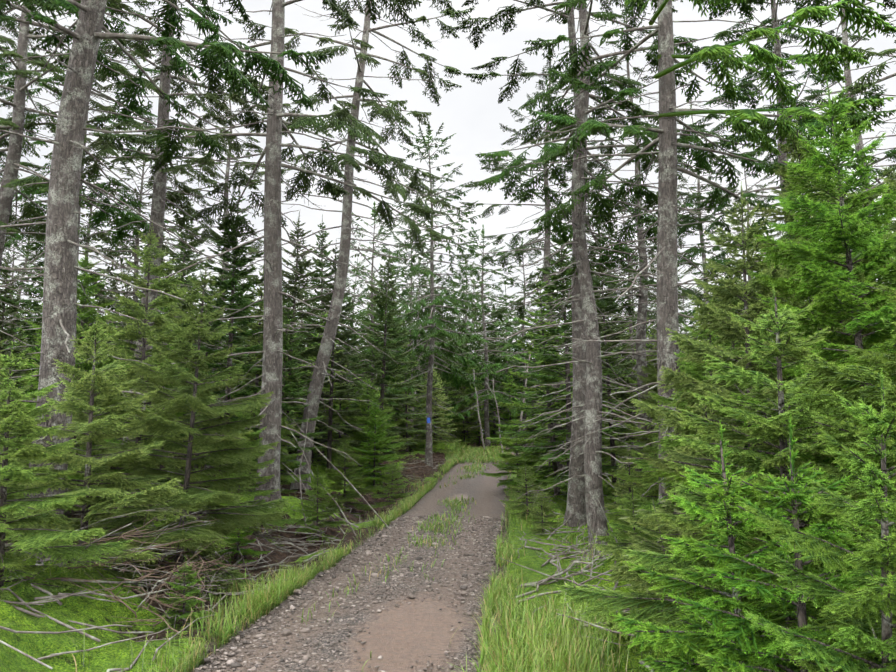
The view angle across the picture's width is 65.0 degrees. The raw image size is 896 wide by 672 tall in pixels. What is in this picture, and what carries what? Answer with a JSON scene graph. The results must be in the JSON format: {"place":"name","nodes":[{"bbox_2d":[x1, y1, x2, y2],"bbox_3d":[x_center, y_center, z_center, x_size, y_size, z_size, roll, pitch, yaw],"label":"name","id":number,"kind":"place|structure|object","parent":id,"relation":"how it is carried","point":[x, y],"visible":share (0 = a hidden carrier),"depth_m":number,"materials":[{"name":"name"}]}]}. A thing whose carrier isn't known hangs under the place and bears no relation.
{"place":"outdoors","nodes":[
{"label":"outdoors","id":0,"kind":"place"},
{"bbox_2d":[12,438,655,671],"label":"grass","id":1,"kind":"structure","parent":0,"point":[551,652],"depth_m":5.96,"materials":[{"name":"plant"}]},
{"bbox_2d":[0,436,711,671],"bbox_3d":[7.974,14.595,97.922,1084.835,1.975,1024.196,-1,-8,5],"label":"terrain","id":2,"kind":"structure","parent":0,"point":[88,611],"depth_m":6.25,"materials":[{"name":"plant"}]},
{"bbox_2d":[0,251,36,402],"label":"young spruce","id":3,"kind":"object","parent":2,"relation":"on","point":[9,310],"visible":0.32,"depth_m":17.01,"materials":[{"name":"green plant"}]},
{"bbox_2d":[0,339,41,537],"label":"young spruce","id":4,"kind":"object","parent":2,"relation":"on","point":[11,515],"visible":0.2,"depth_m":7.47,"materials":[{"name":"green plant"}]},
{"bbox_2d":[0,235,43,387],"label":"spruce","id":5,"kind":"object","parent":2,"relation":"on","point":[13,276],"visible":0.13,"depth_m":29.73,"materials":[{"name":"green plant"}]},
{"bbox_2d":[0,187,46,369],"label":"spruce","id":6,"kind":"object","parent":2,"relation":"on","point":[7,238],"visible":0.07,"depth_m":34.29,"materials":[{"name":"green plant"}]},
{"bbox_2d":[0,43,47,306],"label":"spruce","id":7,"kind":"object","parent":2,"relation":"on","point":[3,298],"visible":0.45,"depth_m":15.52,"materials":[{"name":"green plant"}]},
{"bbox_2d":[0,341,131,602],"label":"young spruce","id":8,"kind":"object","parent":2,"relation":"on","point":[40,539],"visible":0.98,"depth_m":5.49,"materials":[{"name":"green plant"}]},
{"bbox_2d":[0,163,161,412],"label":"spruce","id":9,"kind":"object","parent":2,"relation":"on","point":[86,242],"visible":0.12,"depth_m":24.91,"materials":[{"name":"green plant"}]},
{"bbox_2d":[4,249,163,517],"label":"young spruce","id":10,"kind":"object","parent":2,"relation":"on","point":[85,279],"visible":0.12,"depth_m":11.15,"materials":[{"name":"green plant"}]},
{"bbox_2d":[0,0,185,398],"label":"spruce","id":11,"kind":"object","parent":2,"relation":"on","point":[15,124],"visible":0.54,"depth_m":12.81,"materials":[{"name":"green plant"}]},
{"bbox_2d":[0,3,201,489],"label":"spruce","id":12,"kind":"object","parent":2,"relation":"on","point":[120,234],"visible":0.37,"depth_m":17.19,"materials":[{"name":"green plant"}]},
{"bbox_2d":[0,316,205,577],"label":"young spruce","id":13,"kind":"object","parent":2,"relation":"on","point":[112,482],"visible":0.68,"depth_m":6.84,"materials":[{"name":"green plant"}]},
{"bbox_2d":[19,143,229,467],"bbox_3d":[-8.777,-1.097,19.766,5.513,10.006,5.086,6,-9,-31],"label":"spruce","id":14,"kind":"object","parent":2,"relation":"on","point":[112,191],"visible":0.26,"depth_m":19.93,"materials":[{"name":"green plant"}]},
{"bbox_2d":[10,507,256,633],"bbox_3d":[-3.197,2.118,6.757,2.544,1.129,3.260,-1,-8,5],"label":"brush pile","id":15,"kind":"object","parent":2,"relation":"on","point":[150,548],"visible":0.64,"depth_m":6.15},
{"bbox_2d":[104,295,199,466],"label":"young spruce","id":16,"kind":"object","parent":2,"relation":"on","point":[178,414],"visible":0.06,"depth_m":17.53,"materials":[{"name":"green plant"}]},
{"bbox_2d":[67,220,253,519],"bbox_3d":[-4.542,0.661,10.539,2.710,4.912,2.810,-3,-7,28],"label":"young spruce","id":17,"kind":"object","parent":2,"relation":"on","point":[140,315],"visible":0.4,"depth_m":10.44,"materials":[{"name":"green plant"}]},
{"bbox_2d":[0,0,335,547],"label":"spruce","id":18,"kind":"object","parent":2,"relation":"on","point":[59,310],"visible":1,"depth_m":8.93,"materials":[{"name":"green plant"}]},
{"bbox_2d":[143,383,200,469],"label":"young spruce","id":19,"kind":"object","parent":2,"relation":"on","point":[147,407],"visible":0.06,"depth_m":15.40,"materials":[{"name":"green plant"}]},
{"bbox_2d":[56,261,289,602],"bbox_3d":[-2.986,1.077,8.117,2.412,4.009,2.656,2,-5,22],"label":"young spruce","id":20,"kind":"object","parent":2,"relation":"on","point":[245,515],"visible":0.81,"depth_m":7.95,"materials":[{"name":"green plant"}]},
{"bbox_2d":[42,0,305,472],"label":"spruce","id":21,"kind":"object","parent":2,"relation":"on","point":[161,202],"visible":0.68,"depth_m":14.65,"materials":[{"name":"green plant"}]},
{"bbox_2d":[149,201,211,448],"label":"young spruce","id":22,"kind":"object","parent":2,"relation":"on","point":[186,256],"visible":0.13,"depth_m":24.54,"materials":[{"name":"green plant"}]},
{"bbox_2d":[153,556,223,630],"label":"young spruce","id":23,"kind":"object","parent":2,"relation":"on","point":[185,610],"visible":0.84,"depth_m":6.00,"materials":[{"name":"green plant"}]},
{"bbox_2d":[157,284,237,485],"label":"young spruce","id":24,"kind":"object","parent":2,"relation":"on","point":[214,326],"visible":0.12,"depth_m":17.53,"materials":[{"name":"green plant"}]},
{"bbox_2d":[183,215,256,434],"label":"young spruce","id":25,"kind":"object","parent":2,"relation":"on","point":[243,357],"visible":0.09,"depth_m":23.43,"materials":[{"name":"green plant"}]},
{"bbox_2d":[140,74,311,474],"bbox_3d":[-6.915,-2.257,21.491,4.728,12.900,5.286,-1,-8,5],"label":"spruce","id":26,"kind":"object","parent":2,"relation":"on","point":[223,276],"visible":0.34,"depth_m":21.64,"materials":[{"name":"green plant"}]},
{"bbox_2d":[171,189,307,474],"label":"young spruce","id":27,"kind":"object","parent":2,"relation":"on","point":[233,286],"visible":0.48,"depth_m":15.88,"materials":[{"name":"green plant"}]},
{"bbox_2d":[219,507,269,563],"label":"young spruce","id":28,"kind":"object","parent":2,"relation":"on","point":[249,551],"visible":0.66,"depth_m":8.87,"materials":[{"name":"green plant"}]},
{"bbox_2d":[192,411,300,542],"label":"young spruce","id":29,"kind":"object","parent":2,"relation":"on","point":[251,493],"visible":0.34,"depth_m":10.61,"materials":[{"name":"green plant"}]},
{"bbox_2d":[213,265,318,474],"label":"young spruce","id":30,"kind":"object","parent":2,"relation":"on","point":[258,339],"visible":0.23,"depth_m":18.53,"materials":[{"name":"green plant"}]},
{"bbox_2d":[89,0,444,515],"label":"spruce","id":31,"kind":"object","parent":2,"relation":"on","point":[272,332],"visible":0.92,"depth_m":13.07,"materials":[{"name":"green plant"}]},
{"bbox_2d":[235,405,314,494],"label":"young spruce","id":32,"kind":"object","parent":2,"relation":"on","point":[287,476],"visible":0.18,"depth_m":14.47,"materials":[{"name":"green plant"}]},
{"bbox_2d":[230,211,333,470],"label":"young spruce","id":33,"kind":"object","parent":2,"relation":"on","point":[300,268],"visible":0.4,"depth_m":19.68,"materials":[{"name":"green plant"}]},
{"bbox_2d":[244,297,325,482],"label":"young spruce","id":34,"kind":"object","parent":2,"relation":"on","point":[288,364],"visible":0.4,"depth_m":16.15,"materials":[{"name":"green plant"}]},
{"bbox_2d":[290,465,344,542],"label":"young spruce","id":35,"kind":"object","parent":2,"relation":"on","point":[320,495],"visible":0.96,"depth_m":11.61,"materials":[{"name":"green plant"}]},
{"bbox_2d":[290,311,360,464],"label":"young spruce","id":36,"kind":"object","parent":2,"relation":"on","point":[335,454],"visible":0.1,"depth_m":22.92,"materials":[{"name":"green plant"}]},
{"bbox_2d":[293,214,364,425],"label":"young spruce","id":37,"kind":"object","parent":2,"relation":"on","point":[321,264],"visible":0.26,"depth_m":28.08,"materials":[{"name":"green plant"}]},
{"bbox_2d":[284,245,377,472],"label":"young spruce","id":38,"kind":"object","parent":2,"relation":"on","point":[345,356],"visible":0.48,"depth_m":19.42,"materials":[{"name":"green plant"}]},
{"bbox_2d":[313,350,366,466],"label":"young spruce","id":39,"kind":"object","parent":2,"relation":"on","point":[346,403],"visible":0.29,"depth_m":21.84,"materials":[{"name":"green plant"}]},
{"bbox_2d":[314,297,369,451],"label":"young spruce","id":40,"kind":"object","parent":2,"relation":"on","point":[356,359],"visible":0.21,"depth_m":27.68,"materials":[{"name":"green plant"}]},
{"bbox_2d":[320,438,384,518],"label":"young spruce","id":41,"kind":"object","parent":2,"relation":"on","point":[353,493],"visible":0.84,"depth_m":15.14,"materials":[{"name":"green plant"}]},
{"bbox_2d":[233,0,475,489],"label":"spruce","id":42,"kind":"object","parent":2,"relation":"on","point":[327,342],"visible":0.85,"depth_m":18.56,"materials":[{"name":"green plant"}]},
{"bbox_2d":[335,258,380,434],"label":"spruce","id":43,"kind":"object","parent":2,"relation":"on","point":[353,301],"visible":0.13,"depth_m":39.00,"materials":[{"name":"green plant"}]},
{"bbox_2d":[194,446,530,671],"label":"trail","id":44,"kind":"object","parent":2,"relation":"on","point":[403,637],"visible":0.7,"depth_m":6.46,"materials":[{"name":"soil"}]},
{"bbox_2d":[189,514,504,671],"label":"pebbles","id":45,"kind":"object","parent":44,"relation":"on","point":[285,631],"visible":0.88,"depth_m":7.59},
{"bbox_2d":[314,201,416,439],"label":"spruce","id":46,"kind":"object","parent":2,"relation":"on","point":[362,313],"visible":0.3,"depth_m":30.38,"materials":[{"name":"green plant"}]},
{"bbox_2d":[324,376,408,481],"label":"young spruce","id":47,"kind":"object","parent":2,"relation":"on","point":[360,420],"visible":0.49,"depth_m":19.70,"materials":[{"name":"green plant"}]},
{"bbox_2d":[353,399,398,489],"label":"young spruce","id":48,"kind":"object","parent":2,"relation":"on","point":[375,444],"visible":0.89,"depth_m":18.25,"materials":[{"name":"green plant"}]},
{"bbox_2d":[326,248,428,471],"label":"young spruce","id":49,"kind":"object","parent":2,"relation":"on","point":[396,372],"visible":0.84,"depth_m":21.86,"materials":[{"name":"green plant"}]},
{"bbox_2d":[371,457,411,505],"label":"young spruce","id":50,"kind":"object","parent":2,"relation":"on","point":[392,486],"visible":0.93,"depth_m":16.60,"materials":[{"name":"green plant"}]},
{"bbox_2d":[358,233,463,436],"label":"spruce","id":51,"kind":"object","parent":2,"relation":"on","point":[410,293],"visible":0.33,"depth_m":36.27,"materials":[{"name":"green plant"}]},
{"bbox_2d":[387,340,436,453],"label":"young spruce","id":52,"kind":"object","parent":2,"relation":"on","point":[402,422],"visible":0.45,"depth_m":29.68,"materials":[{"name":"green plant"}]},
{"bbox_2d":[383,260,449,435],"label":"spruce","id":53,"kind":"object","parent":2,"relation":"on","point":[418,294],"visible":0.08,"depth_m":40.42,"materials":[{"name":"green plant"}]},
{"bbox_2d":[393,367,459,453],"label":"young spruce","id":54,"kind":"object","parent":2,"relation":"on","point":[440,420],"visible":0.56,"depth_m":30.81,"materials":[{"name":"green plant"}]},
{"bbox_2d":[367,122,493,466],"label":"spruce","id":55,"kind":"object","parent":2,"relation":"on","point":[434,298],"visible":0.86,"depth_m":27.42,"materials":[{"name":"green plant"}]},
{"bbox_2d":[412,371,456,443],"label":"young spruce","id":56,"kind":"object","parent":2,"relation":"on","point":[440,425],"visible":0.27,"depth_m":32.39,"materials":[{"name":"green plant"}]},
{"bbox_2d":[416,285,459,427],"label":"young spruce","id":57,"kind":"object","parent":2,"relation":"on","point":[446,387],"visible":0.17,"depth_m":36.79,"materials":[{"name":"green plant"}]},
{"bbox_2d":[0,278,892,671],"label":"dead sticks","id":58,"kind":"object","parent":2,"relation":"on","point":[532,584],"visible":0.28,"depth_m":7.31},
{"bbox_2d":[376,340,532,454],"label":"dead tree trunks","id":59,"kind":"object","parent":2,"relation":"on","point":[526,371],"visible":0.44,"depth_m":31.21,"materials":[{"name":"wood"}]},
{"bbox_2d":[434,260,497,431],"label":"spruce","id":60,"kind":"object","parent":2,"relation":"on","point":[468,329],"visible":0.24,"depth_m":42.43,"materials":[{"name":"green plant"}]},
{"bbox_2d":[450,385,484,442],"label":"young spruce","id":61,"kind":"object","parent":2,"relation":"on","point":[466,429],"visible":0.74,"depth_m":36.21,"materials":[{"name":"green plant"}]},
{"bbox_2d":[444,350,497,440],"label":"young spruce","id":62,"kind":"object","parent":2,"relation":"on","point":[469,391],"visible":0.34,"depth_m":39.63,"materials":[{"name":"green plant"}]},
{"bbox_2d":[461,366,500,443],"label":"young spruce","id":63,"kind":"object","parent":2,"relation":"on","point":[480,386],"visible":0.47,"depth_m":37.76,"materials":[{"name":"green plant"}]},
{"bbox_2d":[435,225,543,446],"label":"spruce","id":64,"kind":"object","parent":2,"relation":"on","point":[485,391],"visible":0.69,"depth_m":35.70,"materials":[{"name":"green plant"}]},
{"bbox_2d":[472,305,516,434],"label":"young spruce","id":65,"kind":"object","parent":2,"relation":"on","point":[493,414],"visible":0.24,"depth_m":43.73,"materials":[{"name":"green plant"}]},
{"bbox_2d":[479,286,530,423],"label":"spruce","id":66,"kind":"object","parent":2,"relation":"on","point":[500,386],"visible":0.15,"depth_m":47.97,"materials":[{"name":"green plant"}]},
{"bbox_2d":[490,369,526,447],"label":"young spruce","id":67,"kind":"object","parent":2,"relation":"on","point":[504,415],"visible":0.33,"depth_m":37.05,"materials":[{"name":"green plant"}]},
{"bbox_2d":[480,416,552,493],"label":"young spruce","id":68,"kind":"object","parent":2,"relation":"on","point":[499,465],"visible":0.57,"depth_m":18.49,"materials":[{"name":"green plant"}]},
{"bbox_2d":[483,234,562,445],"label":"spruce","id":69,"kind":"object","parent":2,"relation":"on","point":[510,364],"visible":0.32,"depth_m":40.22,"materials":[{"name":"green plant"}]},
{"bbox_2d":[499,459,553,517],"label":"young spruce","id":70,"kind":"object","parent":2,"relation":"on","point":[525,481],"visible":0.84,"depth_m":14.03,"materials":[{"name":"green plant"}]},
{"bbox_2d":[525,486,561,534],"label":"young spruce","id":71,"kind":"object","parent":2,"relation":"on","point":[537,513],"visible":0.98,"depth_m":11.56,"materials":[{"name":"green plant"}]},
{"bbox_2d":[456,48,636,488],"bbox_3d":[2.915,-2.340,20.799,5.146,13.584,5.301,6,-10,-39],"label":"spruce","id":72,"kind":"object","parent":2,"relation":"on","point":[522,250],"visible":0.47,"depth_m":20.94,"materials":[{"name":"green plant"}]},
{"bbox_2d":[485,277,622,499],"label":"young spruce","id":73,"kind":"object","parent":2,"relation":"on","point":[513,440],"visible":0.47,"depth_m":17.36,"materials":[{"name":"green plant"}]},
{"bbox_2d":[497,216,638,487],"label":"young spruce","id":74,"kind":"object","parent":2,"relation":"on","point":[550,357],"visible":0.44,"depth_m":15.56,"materials":[{"name":"green plant"}]},
{"bbox_2d":[448,0,732,526],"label":"spruce","id":75,"kind":"object","parent":2,"relation":"on","point":[576,502],"visible":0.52,"depth_m":11.65,"materials":[{"name":"green plant"}]},
{"bbox_2d":[572,228,637,482],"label":"young spruce","id":76,"kind":"object","parent":2,"relation":"on","point":[608,397],"visible":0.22,"depth_m":18.56,"materials":[{"name":"green plant"}]},
{"bbox_2d":[462,0,761,556],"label":"spruce","id":77,"kind":"object","parent":2,"relation":"on","point":[592,460],"visible":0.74,"depth_m":9.91,"materials":[{"name":"green plant"}]},
{"bbox_2d":[604,450,645,520],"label":"young spruce","id":78,"kind":"object","parent":2,"relation":"on","point":[627,485],"visible":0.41,"depth_m":11.14,"materials":[{"name":"green plant"}]},
{"bbox_2d":[607,318,656,495],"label":"young spruce","id":79,"kind":"object","parent":2,"relation":"on","point":[649,365],"visible":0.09,"depth_m":17.78,"materials":[{"name":"green plant"}]},
{"bbox_2d":[605,484,665,563],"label":"young spruce","id":80,"kind":"object","parent":2,"relation":"on","point":[624,532],"visible":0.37,"depth_m":7.25,"materials":[{"name":"green plant"}]},
{"bbox_2d":[594,199,684,444],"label":"spruce","id":81,"kind":"object","parent":2,"relation":"on","point":[631,331],"visible":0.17,"depth_m":23.61,"materials":[{"name":"green plant"}]},
{"bbox_2d":[535,4,746,495],"bbox_3d":[4.468,-2.146,16.394,4.679,11.992,4.543,-3,-9,23],"label":"spruce","id":82,"kind":"object","parent":2,"relation":"on","point":[605,301],"visible":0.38,"depth_m":16.02,"materials":[{"name":"green plant"}]},
{"bbox_2d":[592,394,694,544],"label":"young spruce","id":83,"kind":"object","parent":2,"relation":"on","point":[638,492],"visible":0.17,"depth_m":9.25,"materials":[{"name":"green plant"}]},
{"bbox_2d":[602,328,688,497],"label":"young spruce","id":84,"kind":"object","parent":2,"relation":"on","point":[651,379],"visible":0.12,"depth_m":14.22,"materials":[{"name":"green plant"}]},
{"bbox_2d":[588,479,743,628],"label":"young spruce","id":85,"kind":"object","parent":2,"relation":"on","point":[647,531],"visible":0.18,"depth_m":5.36,"materials":[{"name":"green plant"}]},
{"bbox_2d":[607,299,759,547],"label":"young spruce","id":86,"kind":"object","parent":2,"relation":"on","point":[667,442],"visible":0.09,"depth_m":7.33,"materials":[{"name":"green plant"}]},
{"bbox_2d":[627,401,750,622],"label":"young spruce","id":87,"kind":"object","parent":2,"relation":"on","point":[690,452],"visible":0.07,"depth_m":6.19,"materials":[{"name":"green plant"}]},
{"bbox_2d":[485,0,895,543],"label":"spruce","id":88,"kind":"object","parent":2,"relation":"on","point":[666,295],"visible":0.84,"depth_m":8.60,"materials":[{"name":"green plant"}]},
{"bbox_2d":[624,0,895,164],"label":"boughs","id":89,"kind":"object","parent":88,"relation":"on","point":[721,53],"visible":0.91,"depth_m":7.50,"materials":[{"name":"plant"}]},
{"bbox_2d":[591,284,806,566],"bbox_3d":[2.961,0.979,6.602,2.658,3.061,2.442,2,-8,-17],"label":"young spruce","id":90,"kind":"object","parent":2,"relation":"on","point":[612,549],"visible":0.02,"depth_m":6.82,"materials":[{"name":"green plant"}]},
{"bbox_2d":[635,278,762,543],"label":"young spruce","id":91,"kind":"object","parent":2,"relation":"on","point":[718,343],"visible":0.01,"depth_m":8.63,"materials":[{"name":"green plant"}]},
{"bbox_2d":[647,101,751,364],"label":"spruce","id":92,"kind":"object","parent":2,"relation":"on","point":[697,192],"visible":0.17,"depth_m":21.06,"materials":[{"name":"green plant"}]},
{"bbox_2d":[555,287,895,669],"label":"young spruce","id":93,"kind":"object","parent":2,"relation":"on","point":[748,411],"visible":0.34,"depth_m":4.05,"materials":[{"name":"green plant"}]},
{"bbox_2d":[596,181,855,662],"bbox_3d":[2.218,0.691,5.087,2.335,3.754,2.120,0,-9,11],"label":"young spruce","id":94,"kind":"object","parent":2,"relation":"on","point":[720,320],"visible":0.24,"depth_m":5.12,"materials":[{"name":"green plant"}]},
{"bbox_2d":[609,420,879,671],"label":"young spruce","id":95,"kind":"object","parent":2,"relation":"on","point":[712,597],"visible":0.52,"depth_m":3.40,"materials":[{"name":"green plant"}]},
{"bbox_2d":[711,165,781,349],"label":"spruce","id":96,"kind":"object","parent":2,"relation":"on","point":[762,192],"visible":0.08,"depth_m":24.02,"materials":[{"name":"green plant"}]},
{"bbox_2d":[649,0,895,324],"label":"spruce","id":97,"kind":"object","parent":2,"relation":"on","point":[774,21],"visible":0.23,"depth_m":14.28,"materials":[{"name":"green plant"}]},
{"bbox_2d":[662,77,895,621],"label":"young spruce","id":98,"kind":"object","parent":2,"relation":"on","point":[822,270],"visible":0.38,"depth_m":4.61,"materials":[{"name":"green plant"}]},
{"bbox_2d":[668,412,895,671],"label":"young spruce","id":99,"kind":"object","parent":2,"relation":"on","point":[734,650],"visible":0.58,"depth_m":2.89,"materials":[{"name":"green plant"}]},
{"bbox_2d":[682,125,894,419],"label":"young spruce","id":100,"kind":"object","parent":2,"relation":"on","point":[781,193],"depth_m":7.56,"materials":[{"name":"green plant"}]},
{"bbox_2d":[695,367,895,671],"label":"young spruce","id":101,"kind":"object","parent":2,"relation":"on","point":[879,602],"visible":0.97,"depth_m":2.28,"materials":[{"name":"green plant"}]},
{"bbox_2d":[710,163,895,548],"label":"young spruce","id":102,"kind":"object","parent":2,"relation":"on","point":[844,321],"visible":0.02,"depth_m":5.74,"materials":[{"name":"green plant"}]},
{"bbox_2d":[714,231,895,671],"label":"young spruce","id":103,"kind":"object","parent":2,"relation":"on","point":[846,437],"visible":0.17,"depth_m":3.20,"materials":[{"name":"green plant"}]},
{"bbox_2d":[722,0,895,303],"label":"spruce","id":104,"kind":"object","parent":2,"relation":"on","point":[848,83],"visible":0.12,"depth_m":17.32,"materials":[{"name":"green plant"}]},
{"bbox_2d":[758,20,895,240],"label":"spruce","id":105,"kind":"object","parent":2,"relation":"on","point":[858,88],"visible":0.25,"depth_m":11.32,"materials":[{"name":"green plant"}]},
{"bbox_2d":[776,166,895,616],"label":"young spruce","id":106,"kind":"object","parent":2,"relation":"on","point":[892,182],"visible":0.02,"depth_m":5.27,"materials":[{"name":"green plant"}]},
{"bbox_2d":[0,0,895,362],"label":"sky","id":107,"kind":"structure","parent":0,"point":[472,111],"materials":[{"name":"white"}]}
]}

